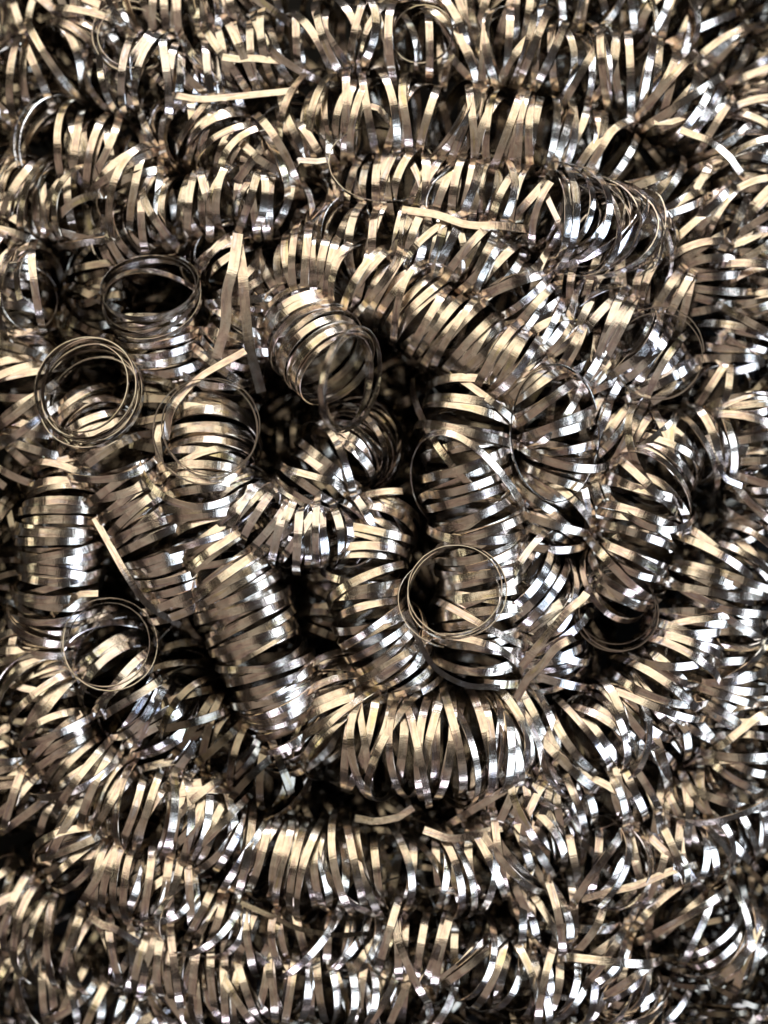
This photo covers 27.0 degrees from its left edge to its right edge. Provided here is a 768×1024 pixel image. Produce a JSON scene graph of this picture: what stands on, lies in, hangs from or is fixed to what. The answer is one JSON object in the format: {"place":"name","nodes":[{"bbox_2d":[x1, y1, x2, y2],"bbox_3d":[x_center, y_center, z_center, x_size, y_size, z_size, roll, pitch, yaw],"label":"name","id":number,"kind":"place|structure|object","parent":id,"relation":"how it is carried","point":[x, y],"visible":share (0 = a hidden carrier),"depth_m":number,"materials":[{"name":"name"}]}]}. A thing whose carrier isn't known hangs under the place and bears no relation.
{"place":"outdoors","nodes":[
{"label":"outdoors","id":0,"kind":"place"},
{"bbox_2d":[0,0,767,1023],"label":"ground","id":1,"kind":"structure","parent":0,"point":[626,632],"depth_m":0.13,"materials":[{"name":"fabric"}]},
{"bbox_2d":[0,0,767,1023],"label":"steel tangle","id":2,"kind":"object","parent":1,"relation":"on","point":[744,876],"visible":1,"depth_m":0.12,"materials":[{"name":"silver metal"}]},
{"bbox_2d":[0,184,62,389],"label":"steel coil","id":3,"kind":"object","parent":2,"relation":"on","point":[9,298],"visible":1,"depth_m":0.12,"materials":[{"name":"metal"}]},
{"bbox_2d":[0,226,64,342],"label":"steel coil","id":4,"kind":"object","parent":2,"relation":"on","point":[12,252],"visible":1,"depth_m":0.12,"materials":[{"name":"silver metal"}]},
{"bbox_2d":[0,262,57,333],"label":"steel ring","id":5,"kind":"object","parent":4,"relation":"on","point":[46,274],"visible":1,"depth_m":0.12,"materials":[{"name":"silver metal"}]},
{"bbox_2d":[0,324,78,491],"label":"steel coil","id":6,"kind":"object","parent":2,"relation":"on","point":[20,418],"visible":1,"depth_m":0.12,"materials":[{"name":"steel"}]},
{"bbox_2d":[0,606,89,709],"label":"steel coil","id":7,"kind":"object","parent":2,"relation":"on","point":[7,646],"visible":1,"depth_m":0.12,"materials":[{"name":"metal"}]},
{"bbox_2d":[2,682,45,695],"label":"steel strip","id":8,"kind":"object","parent":7,"relation":"on","point":[21,687],"visible":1,"depth_m":0.12,"materials":[{"name":"silver metal"}]},
{"bbox_2d":[3,446,119,662],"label":"steel coil","id":9,"kind":"object","parent":2,"relation":"on","point":[75,567],"visible":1,"depth_m":0.11,"materials":[{"name":"steel"}]},
{"bbox_2d":[0,0,147,141],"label":"steel coil","id":10,"kind":"object","parent":2,"relation":"on","point":[73,32],"visible":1,"depth_m":0.12,"materials":[{"name":"steel"}]},
{"bbox_2d":[0,140,148,255],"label":"steel coil","id":11,"kind":"object","parent":2,"relation":"on","point":[68,234],"visible":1,"depth_m":0.12,"materials":[{"name":"steel"}]},
{"bbox_2d":[0,916,173,1023],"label":"steel coil","id":12,"kind":"object","parent":2,"relation":"on","point":[96,1009],"visible":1,"depth_m":0.12,"materials":[{"name":"steel"}]},
{"bbox_2d":[43,230,135,368],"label":"steel coil","id":13,"kind":"object","parent":2,"relation":"on","point":[80,286],"visible":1,"depth_m":0.12,"materials":[{"name":"silver metal"}]},
{"bbox_2d":[0,717,230,934],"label":"steel coil","id":14,"kind":"object","parent":2,"relation":"on","point":[54,842],"visible":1,"depth_m":0.12,"materials":[{"name":"steel"}]},
{"bbox_2d":[0,629,240,870],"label":"steel coil","id":15,"kind":"object","parent":2,"relation":"on","point":[106,775],"visible":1,"depth_m":0.11,"materials":[{"name":"steel"}]},
{"bbox_2d":[22,711,83,735],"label":"steel strip","id":16,"kind":"object","parent":15,"relation":"on","point":[40,731],"visible":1,"depth_m":0.12,"materials":[{"name":"silver metal"}]},
{"bbox_2d":[10,90,231,258],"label":"steel coil","id":17,"kind":"object","parent":2,"relation":"on","point":[80,135],"visible":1,"depth_m":0.12,"materials":[{"name":"steel"}]},
{"bbox_2d":[0,843,246,1023],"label":"steel coil","id":18,"kind":"object","parent":2,"relation":"on","point":[15,900],"visible":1,"depth_m":0.12,"materials":[{"name":"silver metal"}]},
{"bbox_2d":[34,337,236,624],"bbox_3d":[-0.019,-0.002,0.116,0.009,0.010,0.022,-23,90,0],"label":"steel coil","id":19,"kind":"object","parent":2,"relation":"on","point":[138,526],"visible":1,"depth_m":0.11,"materials":[{"name":"silver metal"}]},
{"bbox_2d":[92,517,181,627],"bbox_3d":[-0.018,0.004,0.114,0.006,0.001,0.008,0,90,0],"label":"steel strip","id":20,"kind":"object","parent":19,"relation":"on","point":[136,590],"visible":1,"depth_m":0.11,"materials":[{"name":"silver metal"}]},
{"bbox_2d":[60,597,233,784],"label":"steel coil","id":21,"kind":"object","parent":2,"relation":"on","point":[130,637],"visible":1,"depth_m":0.12,"materials":[{"name":"silver metal"}]},
{"bbox_2d":[108,332,198,475],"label":"steel coil","id":22,"kind":"object","parent":2,"relation":"on","point":[155,395],"visible":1,"depth_m":0.12,"materials":[{"name":"silver metal"}]},
{"bbox_2d":[154,422,162,477],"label":"steel strip","id":23,"kind":"object","parent":22,"relation":"on","point":[157,434],"visible":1,"depth_m":0.11,"materials":[{"name":"metal"}]},
{"bbox_2d":[0,0,316,74],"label":"steel coil","id":24,"kind":"object","parent":2,"relation":"on","point":[199,12],"visible":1,"depth_m":0.12,"materials":[{"name":"silver metal"}]},
{"bbox_2d":[100,255,217,384],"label":"steel coil","id":25,"kind":"object","parent":2,"relation":"on","point":[185,319],"visible":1,"depth_m":0.11,"materials":[{"name":"silver metal"}]},
{"bbox_2d":[82,0,259,134],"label":"steel coil","id":26,"kind":"object","parent":2,"relation":"on","point":[121,101],"visible":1,"depth_m":0.12,"materials":[{"name":"silver metal"}]},
{"bbox_2d":[90,158,332,294],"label":"steel coil","id":27,"kind":"object","parent":2,"relation":"on","point":[194,193],"visible":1,"depth_m":0.12,"materials":[{"name":"silver metal"}]},
{"bbox_2d":[130,613,315,819],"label":"steel coil","id":28,"kind":"object","parent":2,"relation":"on","point":[213,719],"visible":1,"depth_m":0.12,"materials":[{"name":"silver metal"}]},
{"bbox_2d":[122,89,332,209],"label":"steel coil","id":29,"kind":"object","parent":2,"relation":"on","point":[199,129],"visible":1,"depth_m":0.12,"materials":[{"name":"steel"}]},
{"bbox_2d":[172,88,297,102],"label":"steel strip","id":30,"kind":"object","parent":29,"relation":"on","point":[230,96],"visible":1,"depth_m":0.12,"materials":[{"name":"silver metal"}]},
{"bbox_2d":[178,216,288,399],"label":"steel coil","id":31,"kind":"object","parent":2,"relation":"on","point":[211,280],"visible":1,"depth_m":0.12,"materials":[{"name":"silver metal"}]},
{"bbox_2d":[212,233,242,358],"bbox_3d":[-0.011,-0.015,0.112,0.002,0.001,0.009,0,90,0],"label":"steel strip","id":32,"kind":"object","parent":31,"relation":"on","point":[226,294],"visible":1,"depth_m":0.11,"materials":[{"name":"silver metal"}]},
{"bbox_2d":[237,244,265,392],"bbox_3d":[-0.009,-0.014,0.113,0.002,0.001,0.010,0,90,0],"label":"steel strip","id":33,"kind":"object","parent":31,"relation":"on","point":[249,345],"visible":1,"depth_m":0.11,"materials":[{"name":"steel"}]},
{"bbox_2d":[84,813,389,991],"bbox_3d":[-0.011,0.030,0.117,0.024,0.008,0.008,20,90,0],"label":"steel coil","id":34,"kind":"object","parent":2,"relation":"on","point":[239,939],"visible":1,"depth_m":0.12,"materials":[{"name":"steel"}]},
{"bbox_2d":[240,900,369,937],"bbox_3d":[-0.006,0.029,0.115,0.009,0.001,0.003,0,90,0],"label":"steel strip","id":35,"kind":"object","parent":34,"relation":"on","point":[294,926],"visible":1,"depth_m":0.12,"materials":[{"name":"silver metal"}]},
{"bbox_2d":[136,378,343,779],"bbox_3d":[-0.011,0.005,0.116,0.010,0.011,0.029,-16,90,0],"label":"steel coil","id":36,"kind":"object","parent":2,"relation":"on","point":[269,696],"visible":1,"depth_m":0.11,"materials":[{"name":"metal"}]},
{"bbox_2d":[163,348,246,439],"bbox_3d":[-0.013,-0.008,0.111,0.006,0.001,0.006,0,90,0],"label":"steel strip","id":37,"kind":"object","parent":36,"relation":"on","point":[191,385],"visible":1,"depth_m":0.11,"materials":[{"name":"bright steel"}]},
{"bbox_2d":[191,453,384,575],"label":"steel coil","id":38,"kind":"object","parent":2,"relation":"on","point":[308,526],"visible":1,"depth_m":0.11,"materials":[{"name":"silver metal"}]},
{"bbox_2d":[145,927,459,1023],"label":"steel coil","id":39,"kind":"object","parent":2,"relation":"on","point":[265,1006],"visible":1,"depth_m":0.12,"materials":[{"name":"steel"}]},
{"bbox_2d":[145,0,473,120],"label":"steel coil","id":40,"kind":"object","parent":2,"relation":"on","point":[372,28],"visible":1,"depth_m":0.12,"materials":[{"name":"silver metal"}]},
{"bbox_2d":[222,53,281,63],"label":"steel strip","id":41,"kind":"object","parent":40,"relation":"on","point":[251,58],"visible":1,"depth_m":0.12,"materials":[{"name":"metal"}]},
{"bbox_2d":[393,4,453,64],"bbox_3d":[0.003,-0.034,0.115,0.004,0.002,0.004,0,90,0],"label":"steel ring","id":42,"kind":"object","parent":40,"relation":"on","point":[441,11],"visible":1,"depth_m":0.12,"materials":[{"name":"silver metal"}]},
{"bbox_2d":[252,264,381,432],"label":"steel coil","id":43,"kind":"object","parent":2,"relation":"on","point":[339,336],"visible":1,"depth_m":0.11,"materials":[{"name":"metal"}]},
{"bbox_2d":[281,560,365,640],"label":"steel coil","id":44,"kind":"object","parent":2,"relation":"on","point":[318,615],"visible":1,"depth_m":0.12,"materials":[{"name":"silver metal"}]},
{"bbox_2d":[255,396,403,555],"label":"steel coil","id":45,"kind":"object","parent":2,"relation":"on","point":[342,475],"visible":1,"depth_m":0.11,"materials":[{"name":"silver metal"}]},
{"bbox_2d":[123,737,590,923],"bbox_3d":[-0.002,0.024,0.117,0.035,0.010,0.012,6,90,0],"label":"steel coil","id":46,"kind":"object","parent":2,"relation":"on","point":[299,862],"visible":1,"depth_m":0.11,"materials":[{"name":"steel"}]},
{"bbox_2d":[423,826,502,841],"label":"steel strip","id":47,"kind":"object","parent":46,"relation":"on","point":[445,837],"visible":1,"depth_m":0.11,"materials":[{"name":"silver metal"}]},
{"bbox_2d":[320,485,443,703],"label":"steel coil","id":48,"kind":"object","parent":2,"relation":"on","point":[387,643],"visible":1,"depth_m":0.11,"materials":[{"name":"steel"}]},
{"bbox_2d":[403,610,499,690],"bbox_3d":[0.005,0.010,0.112,0.007,0.002,0.006,0,90,0],"label":"steel strip","id":49,"kind":"object","parent":48,"relation":"on","point":[435,667],"visible":1,"depth_m":0.11,"materials":[{"name":"silver metal"}]},
{"bbox_2d":[218,218,611,532],"bbox_3d":[0.003,-0.011,0.116,0.031,0.011,0.013,31,90,0],"label":"steel coil","id":50,"kind":"object","parent":2,"relation":"on","point":[425,324],"visible":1,"depth_m":0.11,"materials":[{"name":"steel"}]},
{"bbox_2d":[509,364,600,502],"bbox_3d":[0.012,-0.005,0.112,0.006,0.002,0.010,0,90,0],"label":"steel ring","id":51,"kind":"object","parent":50,"relation":"on","point":[598,424],"visible":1,"depth_m":0.11,"materials":[{"name":"silver metal"}]},
{"bbox_2d":[273,648,560,808],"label":"steel coil","id":52,"kind":"object","parent":2,"relation":"on","point":[361,713],"visible":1,"depth_m":0.11,"materials":[{"name":"steel"}]},
{"bbox_2d":[319,145,553,257],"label":"steel coil","id":53,"kind":"object","parent":2,"relation":"on","point":[384,173],"visible":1,"depth_m":0.11,"materials":[{"name":"silver metal"}]},
{"bbox_2d":[328,126,434,202],"bbox_3d":[0.000,-0.025,0.114,0.008,0.004,0.006,0,90,0],"label":"steel ring","id":54,"kind":"object","parent":53,"relation":"on","point":[354,195],"visible":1,"depth_m":0.11,"materials":[{"name":"silver metal"}]},
{"bbox_2d":[401,206,528,232],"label":"steel strip","id":55,"kind":"object","parent":53,"relation":"on","point":[466,224],"visible":1,"depth_m":0.11,"materials":[{"name":"metal"}]},
{"bbox_2d":[288,195,631,415],"bbox_3d":[0.006,-0.017,0.117,0.028,0.009,0.010,25,90,0],"label":"steel coil","id":56,"kind":"object","parent":2,"relation":"on","point":[473,265],"visible":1,"depth_m":0.11,"materials":[{"name":"silver metal"}]},
{"bbox_2d":[409,349,538,694],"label":"steel coil","id":57,"kind":"object","parent":2,"relation":"on","point":[460,583],"visible":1,"depth_m":0.11,"materials":[{"name":"steel"}]},
{"bbox_2d":[398,545,506,647],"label":"steel coil","id":58,"kind":"object","parent":57,"relation":"on","point":[418,566],"visible":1,"depth_m":0.11,"materials":[{"name":"silver metal"}]},
{"bbox_2d":[227,66,751,317],"bbox_3d":[0.009,-0.025,0.117,0.041,0.009,0.013,18,90,0],"label":"steel coil","id":59,"kind":"object","parent":2,"relation":"on","point":[526,116],"visible":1,"depth_m":0.12,"materials":[{"name":"metal"}]},
{"bbox_2d":[370,103,391,125],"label":"steel strip","id":60,"kind":"object","parent":59,"relation":"on","point":[386,117],"visible":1,"depth_m":0.11,"materials":[{"name":"metal"}]},
{"bbox_2d":[375,880,692,1023],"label":"steel coil","id":61,"kind":"object","parent":2,"relation":"on","point":[492,949],"visible":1,"depth_m":0.12,"materials":[{"name":"silver metal"}]},
{"bbox_2d":[361,877,438,982],"bbox_3d":[0.001,0.030,0.115,0.006,0.001,0.008,0,90,0],"label":"steel ring","id":62,"kind":"object","parent":61,"relation":"on","point":[425,967],"visible":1,"depth_m":0.12,"materials":[{"name":"silver metal"}]},
{"bbox_2d":[480,527,596,703],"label":"steel coil","id":63,"kind":"object","parent":2,"relation":"on","point":[535,623],"visible":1,"depth_m":0.11,"materials":[{"name":"silver metal"}]},
{"bbox_2d":[518,591,589,669],"bbox_3d":[0.012,0.008,0.113,0.005,0.001,0.006,0,90,0],"label":"steel strip","id":64,"kind":"object","parent":63,"relation":"on","point":[547,634],"visible":1,"depth_m":0.11,"materials":[{"name":"silver metal"}]},
{"bbox_2d":[504,454,612,566],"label":"steel coil","id":65,"kind":"object","parent":2,"relation":"on","point":[567,538],"visible":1,"depth_m":0.11,"materials":[{"name":"metal"}]},
{"bbox_2d":[445,682,717,855],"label":"steel coil","id":66,"kind":"object","parent":2,"relation":"on","point":[623,795],"visible":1,"depth_m":0.12,"materials":[{"name":"silver metal"}]},
{"bbox_2d":[490,860,672,1023],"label":"steel coil","id":67,"kind":"object","parent":2,"relation":"on","point":[569,951],"visible":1,"depth_m":0.12,"materials":[{"name":"silver metal"}]},
{"bbox_2d":[521,160,677,291],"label":"steel coil","id":68,"kind":"object","parent":2,"relation":"on","point":[560,220],"visible":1,"depth_m":0.11,"materials":[{"name":"silver metal"}]},
{"bbox_2d":[494,221,704,339],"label":"steel coil","id":69,"kind":"object","parent":2,"relation":"on","point":[669,294],"visible":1,"depth_m":0.12,"materials":[{"name":"silver metal"}]},
{"bbox_2d":[437,4,767,189],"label":"steel coil","id":70,"kind":"object","parent":2,"relation":"on","point":[602,60],"visible":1,"depth_m":0.12,"materials":[{"name":"metal"}]},
{"bbox_2d":[654,111,692,124],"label":"steel strip","id":71,"kind":"object","parent":70,"relation":"on","point":[672,121],"visible":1,"depth_m":0.12,"materials":[{"name":"metal"}]},
{"bbox_2d":[679,127,743,174],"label":"steel strip","id":72,"kind":"object","parent":70,"relation":"on","point":[725,154],"visible":1,"depth_m":0.12,"materials":[{"name":"metal"}]},
{"bbox_2d":[453,0,767,122],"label":"steel coil","id":73,"kind":"object","parent":2,"relation":"on","point":[716,51],"visible":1,"depth_m":0.12,"materials":[{"name":"steel"}]},
{"bbox_2d":[497,520,756,817],"bbox_3d":[0.018,0.013,0.117,0.011,0.008,0.024,41,90,0],"label":"steel coil","id":74,"kind":"object","parent":2,"relation":"on","point":[576,726],"visible":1,"depth_m":0.11,"materials":[{"name":"silver metal"}]},
{"bbox_2d":[556,412,707,651],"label":"steel coil","id":75,"kind":"object","parent":2,"relation":"on","point":[633,572],"visible":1,"depth_m":0.11,"materials":[{"name":"silver metal"}]},
{"bbox_2d":[646,473,690,543],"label":"steel strip","id":76,"kind":"object","parent":75,"relation":"on","point":[668,488],"visible":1,"depth_m":0.11,"materials":[{"name":"metal"}]},
{"bbox_2d":[557,270,707,421],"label":"steel coil","id":77,"kind":"object","parent":2,"relation":"on","point":[648,364],"visible":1,"depth_m":0.11,"materials":[{"name":"silver metal"}]},
{"bbox_2d":[501,768,767,930],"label":"steel coil","id":78,"kind":"object","parent":2,"relation":"on","point":[670,849],"visible":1,"depth_m":0.12,"materials":[{"name":"silver metal"}]},
{"bbox_2d":[575,838,635,882],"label":"steel strip","id":79,"kind":"object","parent":78,"relation":"on","point":[587,847],"visible":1,"depth_m":0.12,"materials":[{"name":"silver metal"}]},
{"bbox_2d":[581,861,697,902],"bbox_3d":[0.018,0.027,0.115,0.009,0.001,0.003,0,90,0],"label":"steel strip","id":80,"kind":"object","parent":78,"relation":"on","point":[629,886],"visible":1,"depth_m":0.12,"materials":[{"name":"steel"}]},
{"bbox_2d":[546,352,767,500],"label":"steel coil","id":81,"kind":"object","parent":2,"relation":"on","point":[623,420],"visible":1,"depth_m":0.12,"materials":[{"name":"steel"}]},
{"bbox_2d":[705,434,742,488],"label":"steel strip","id":82,"kind":"object","parent":81,"relation":"on","point":[724,475],"visible":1,"depth_m":0.11,"materials":[{"name":"silver metal"}]},
{"bbox_2d":[607,861,767,1023],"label":"steel coil","id":83,"kind":"object","parent":2,"relation":"on","point":[730,962],"visible":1,"depth_m":0.12,"materials":[{"name":"steel"}]},
{"bbox_2d":[633,637,767,861],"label":"steel coil","id":84,"kind":"object","parent":2,"relation":"on","point":[714,757],"visible":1,"depth_m":0.12,"materials":[{"name":"steel"}]},
{"bbox_2d":[658,505,767,744],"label":"steel coil","id":85,"kind":"object","parent":2,"relation":"on","point":[732,671],"visible":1,"depth_m":0.12,"materials":[{"name":"steel"}]},
{"bbox_2d":[669,163,767,376],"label":"steel coil","id":86,"kind":"object","parent":2,"relation":"on","point":[723,343],"visible":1,"depth_m":0.12,"materials":[{"name":"silver metal"}]},
{"bbox_2d":[681,353,767,549],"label":"steel coil","id":87,"kind":"object","parent":2,"relation":"on","point":[730,403],"visible":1,"depth_m":0.12,"materials":[{"name":"steel"}]},
{"bbox_2d":[702,65,767,343],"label":"steel coil","id":88,"kind":"object","parent":2,"relation":"on","point":[756,179],"visible":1,"depth_m":0.12,"materials":[{"name":"silver metal"}]}
]}

